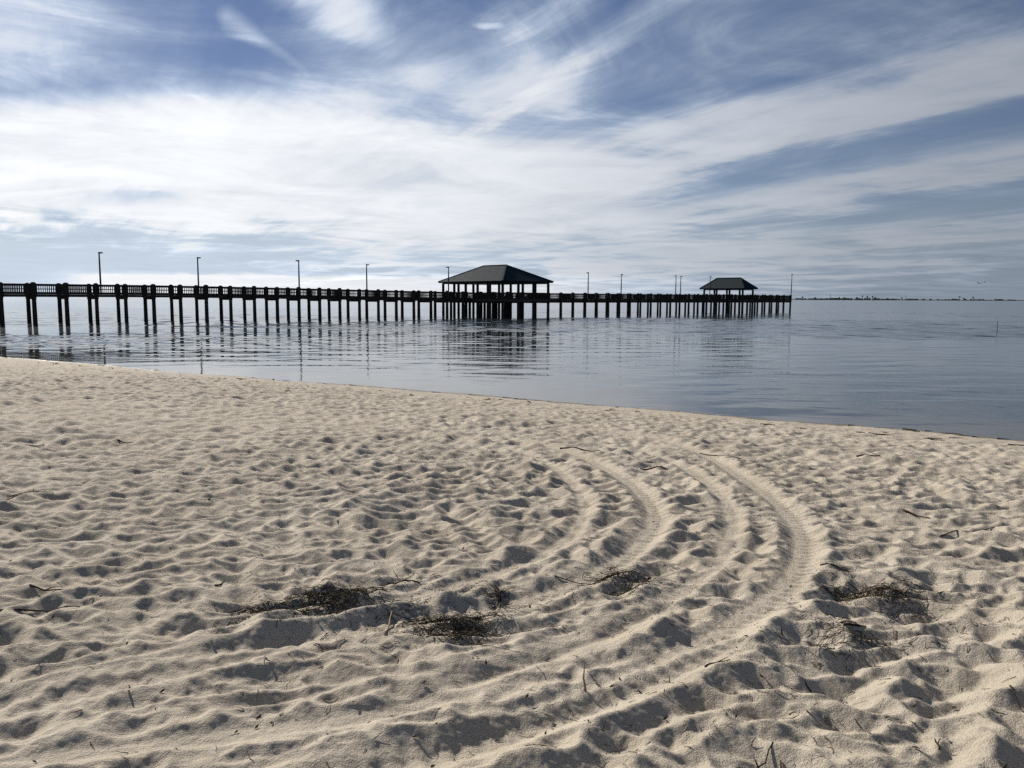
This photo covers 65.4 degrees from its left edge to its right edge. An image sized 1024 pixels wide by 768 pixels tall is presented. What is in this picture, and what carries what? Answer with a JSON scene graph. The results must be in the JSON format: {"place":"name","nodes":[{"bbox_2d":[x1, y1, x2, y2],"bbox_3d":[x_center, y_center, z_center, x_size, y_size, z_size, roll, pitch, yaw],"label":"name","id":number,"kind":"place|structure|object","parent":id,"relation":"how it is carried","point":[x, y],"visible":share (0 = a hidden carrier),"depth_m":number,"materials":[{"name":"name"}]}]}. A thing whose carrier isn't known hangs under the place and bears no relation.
{"place":"outdoors","nodes":[
{"label":"outdoors","id":0,"kind":"place"},
{"bbox_2d":[0,357,1023,767],"bbox_3d":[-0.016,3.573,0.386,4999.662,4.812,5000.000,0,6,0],"label":"sand beach","id":1,"kind":"structure","parent":0,"point":[86,523],"depth_m":5.08,"materials":[{"name":"beige sand"}]},
{"bbox_2d":[3,488,42,499],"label":"seagrass clump","id":2,"kind":"object","parent":1,"relation":"on","point":[11,496],"visible":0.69,"depth_m":7.00,"materials":[{"name":"brown plant"}]},
{"bbox_2d":[0,606,79,611],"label":"twig","id":3,"kind":"object","parent":1,"relation":"on","point":[40,610],"visible":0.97,"depth_m":4.30,"materials":[{"name":"brown wood"}]},
{"bbox_2d":[29,584,62,590],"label":"twig","id":4,"kind":"object","parent":1,"relation":"on","point":[39,588],"visible":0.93,"depth_m":4.61,"materials":[{"name":"brown wood"}]},
{"bbox_2d":[219,595,327,627],"bbox_3d":[-1.328,1.249,4.442,0.659,0.118,0.415,-3,7,-25],"label":"seagrass clump","id":5,"kind":"object","parent":1,"relation":"on","point":[254,611],"visible":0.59,"depth_m":4.44,"materials":[{"name":"brown plant"}]},
{"bbox_2d":[257,574,414,628],"bbox_3d":[-0.909,1.251,4.655,0.923,0.125,0.748,2,6,12],"label":"seagrass clump","id":6,"kind":"object","parent":1,"relation":"on","point":[348,591],"visible":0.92,"depth_m":4.59,"materials":[{"name":"brown plant"}]},
{"bbox_2d":[384,611,391,634],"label":"twig","id":7,"kind":"object","parent":1,"relation":"on","point":[387,628],"visible":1,"depth_m":4.25,"materials":[{"name":"brown wood"}]},
{"bbox_2d":[388,577,419,583],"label":"twig","id":8,"kind":"object","parent":1,"relation":"on","point":[402,581],"visible":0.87,"depth_m":4.99,"materials":[{"name":"brown wood"}]},
{"bbox_2d":[376,597,520,652],"bbox_3d":[-0.363,1.280,4.273,0.821,0.115,0.737,0,6,0],"label":"seagrass clump","id":9,"kind":"object","parent":1,"relation":"on","point":[460,633],"visible":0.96,"depth_m":4.25,"materials":[{"name":"brown plant"}]},
{"bbox_2d":[460,580,527,612],"bbox_3d":[-0.105,1.259,4.731,0.414,0.074,0.525,0,6,0],"label":"seagrass clump","id":10,"kind":"object","parent":1,"relation":"on","point":[496,593],"visible":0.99,"depth_m":4.73,"materials":[{"name":"brown plant"}]},
{"bbox_2d":[491,584,500,600],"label":"twig","id":11,"kind":"object","parent":1,"relation":"on","point":[498,591],"visible":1,"depth_m":4.78,"materials":[{"name":"brown wood"}]},
{"bbox_2d":[0,362,1023,767],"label":"plant debris","id":12,"kind":"object","parent":1,"relation":"on","point":[602,628],"visible":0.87,"depth_m":4.26,"materials":[{"name":"brown plant"}]},
{"bbox_2d":[545,574,595,584],"bbox_3d":[0.394,1.258,5.146,0.363,0.036,0.067,2,6,16],"label":"twig","id":13,"kind":"object","parent":1,"relation":"on","point":[570,580],"visible":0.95,"depth_m":5.13,"materials":[{"name":"brown wood"}]},
{"bbox_2d":[560,447,599,451],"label":"twig","id":14,"kind":"object","parent":1,"relation":"on","point":[577,448],"visible":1,"depth_m":11.24,"materials":[{"name":"brown wood"}]},
{"bbox_2d":[583,666,586,691],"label":"reed stalk","id":15,"kind":"object","parent":1,"relation":"in","point":[585,689],"visible":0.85,"depth_m":3.52,"materials":[{"name":"beige plant"}]},
{"bbox_2d":[575,563,661,598],"bbox_3d":[0.729,1.255,5.168,0.624,0.122,0.674,4,7,33],"label":"seagrass clump","id":16,"kind":"object","parent":1,"relation":"on","point":[596,581],"visible":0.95,"depth_m":5.10,"materials":[{"name":"brown plant"}]},
{"bbox_2d":[640,466,667,470],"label":"twig","id":17,"kind":"object","parent":1,"relation":"on","point":[653,467],"visible":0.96,"depth_m":9.66,"materials":[{"name":"brown wood"}]},
{"bbox_2d":[704,657,729,666],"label":"twig","id":18,"kind":"object","parent":1,"relation":"on","point":[706,665],"visible":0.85,"depth_m":3.81,"materials":[{"name":"brown wood"}]},
{"bbox_2d":[700,453,743,459],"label":"twig","id":19,"kind":"object","parent":1,"relation":"on","point":[718,455],"visible":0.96,"depth_m":11.15,"materials":[{"name":"brown wood"}]},
{"bbox_2d":[752,741,772,767],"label":"twig","id":20,"kind":"object","parent":1,"relation":"on","point":[762,764],"visible":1,"depth_m":3.04,"materials":[{"name":"brown wood"}]},
{"bbox_2d":[820,563,850,571],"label":"twig","id":21,"kind":"object","parent":1,"relation":"on","point":[833,565],"visible":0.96,"depth_m":5.51,"materials":[{"name":"brown wood"}]},
{"bbox_2d":[774,612,910,675],"bbox_3d":[1.828,1.345,4.268,0.794,0.121,0.564,-6,9,-45],"label":"seagrass clump","id":22,"kind":"object","parent":1,"relation":"on","point":[856,635],"visible":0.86,"depth_m":4.22,"materials":[{"name":"brown plant"}]},
{"bbox_2d":[843,623,866,626],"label":"twig","id":23,"kind":"object","parent":1,"relation":"on","point":[845,624],"visible":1,"depth_m":4.38,"materials":[{"name":"brown wood"}]},
{"bbox_2d":[856,454,879,456],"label":"twig","id":24,"kind":"object","parent":1,"relation":"on","point":[866,454],"visible":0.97,"depth_m":11.71,"materials":[{"name":"brown wood"}]},
{"bbox_2d":[799,564,955,623],"bbox_3d":[2.346,1.331,5.107,0.973,0.127,0.894,3,7,22],"label":"seagrass clump","id":25,"kind":"object","parent":1,"relation":"on","point":[880,589],"visible":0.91,"depth_m":5.07,"materials":[{"name":"brown plant"}]},
{"bbox_2d":[903,509,929,517],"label":"twig","id":26,"kind":"object","parent":1,"relation":"on","point":[914,514],"visible":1,"depth_m":7.54,"materials":[{"name":"brown wood"}]},
{"bbox_2d":[940,523,1023,536],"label":"twig","id":27,"kind":"object","parent":1,"relation":"on","point":[971,531],"visible":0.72,"depth_m":6.83,"materials":[{"name":"brown wood"}]},
{"bbox_2d":[1009,685,1023,712],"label":"twig","id":28,"kind":"object","parent":1,"relation":"on","point":[1016,698],"visible":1,"depth_m":3.58,"materials":[{"name":"brown wood"}]},
{"bbox_2d":[0,297,1023,440],"bbox_3d":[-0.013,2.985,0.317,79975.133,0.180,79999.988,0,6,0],"label":"water","id":29,"kind":"structure","parent":0,"point":[957,367],"depth_m":44.49,"materials":[{"name":"liquid"}]},
{"bbox_2d":[0,282,791,324],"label":"pier","id":30,"kind":"structure","parent":29,"relation":"in","point":[65,289],"depth_m":104.61,"materials":[{"name":"brown wood"}]},
{"bbox_2d":[98,252,102,293],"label":"lamp post","id":31,"kind":"object","parent":30,"relation":"on","point":[99,253],"visible":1,"depth_m":87.35,"materials":[{"name":"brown metal"}]},
{"bbox_2d":[197,257,200,285],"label":"lamp post","id":32,"kind":"object","parent":30,"relation":"on","point":[198,270],"visible":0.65,"depth_m":97.75,"materials":[{"name":"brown metal"}]},
{"bbox_2d":[296,260,299,296],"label":"lamp post","id":33,"kind":"object","parent":30,"relation":"on","point":[298,277],"visible":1,"depth_m":102.89,"materials":[{"name":"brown metal"}]},
{"bbox_2d":[366,264,368,288],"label":"lamp post","id":34,"kind":"object","parent":30,"relation":"on","point":[366,276],"visible":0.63,"depth_m":113.43,"materials":[{"name":"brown metal"}]},
{"bbox_2d":[446,267,448,298],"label":"lamp post","id":35,"kind":"object","parent":30,"relation":"on","point":[448,282],"visible":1,"depth_m":118.76,"materials":[{"name":"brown metal"}]},
{"bbox_2d":[438,264,553,317],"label":"pavilion","id":36,"kind":"structure","parent":30,"relation":"on","point":[498,275],"depth_m":122.08,"materials":[{"name":"brown wood"}]},
{"bbox_2d":[586,272,588,299],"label":"lamp post","id":37,"kind":"object","parent":30,"relation":"on","point":[588,287],"visible":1,"depth_m":138.84,"materials":[{"name":"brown metal"}]},
{"bbox_2d":[699,277,757,312],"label":"pavilion","id":38,"kind":"structure","parent":30,"relation":"on","point":[735,283],"depth_m":167.88,"materials":[{"name":"brown wood"}]},
{"bbox_2d":[0,0,1023,299],"label":"sky","id":39,"kind":"structure","parent":0,"point":[852,149],"materials":[{"name":"blue"}]},
{"bbox_2d":[792,299,1023,300],"bbox_3d":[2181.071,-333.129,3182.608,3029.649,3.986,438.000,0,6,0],"label":"land","id":40,"kind":"structure","parent":0,"point":[940,300],"depth_m":2976.35,"materials":[{"name":"grey"}]},
{"bbox_2d":[795,298,1009,299],"bbox_3d":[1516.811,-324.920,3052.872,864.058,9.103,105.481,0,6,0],"label":"woods","id":41,"kind":"object","parent":40,"relation":"on","point":[881,299],"visible":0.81,"depth_m":3033.22,"materials":[{"name":"green plant"}]}
]}

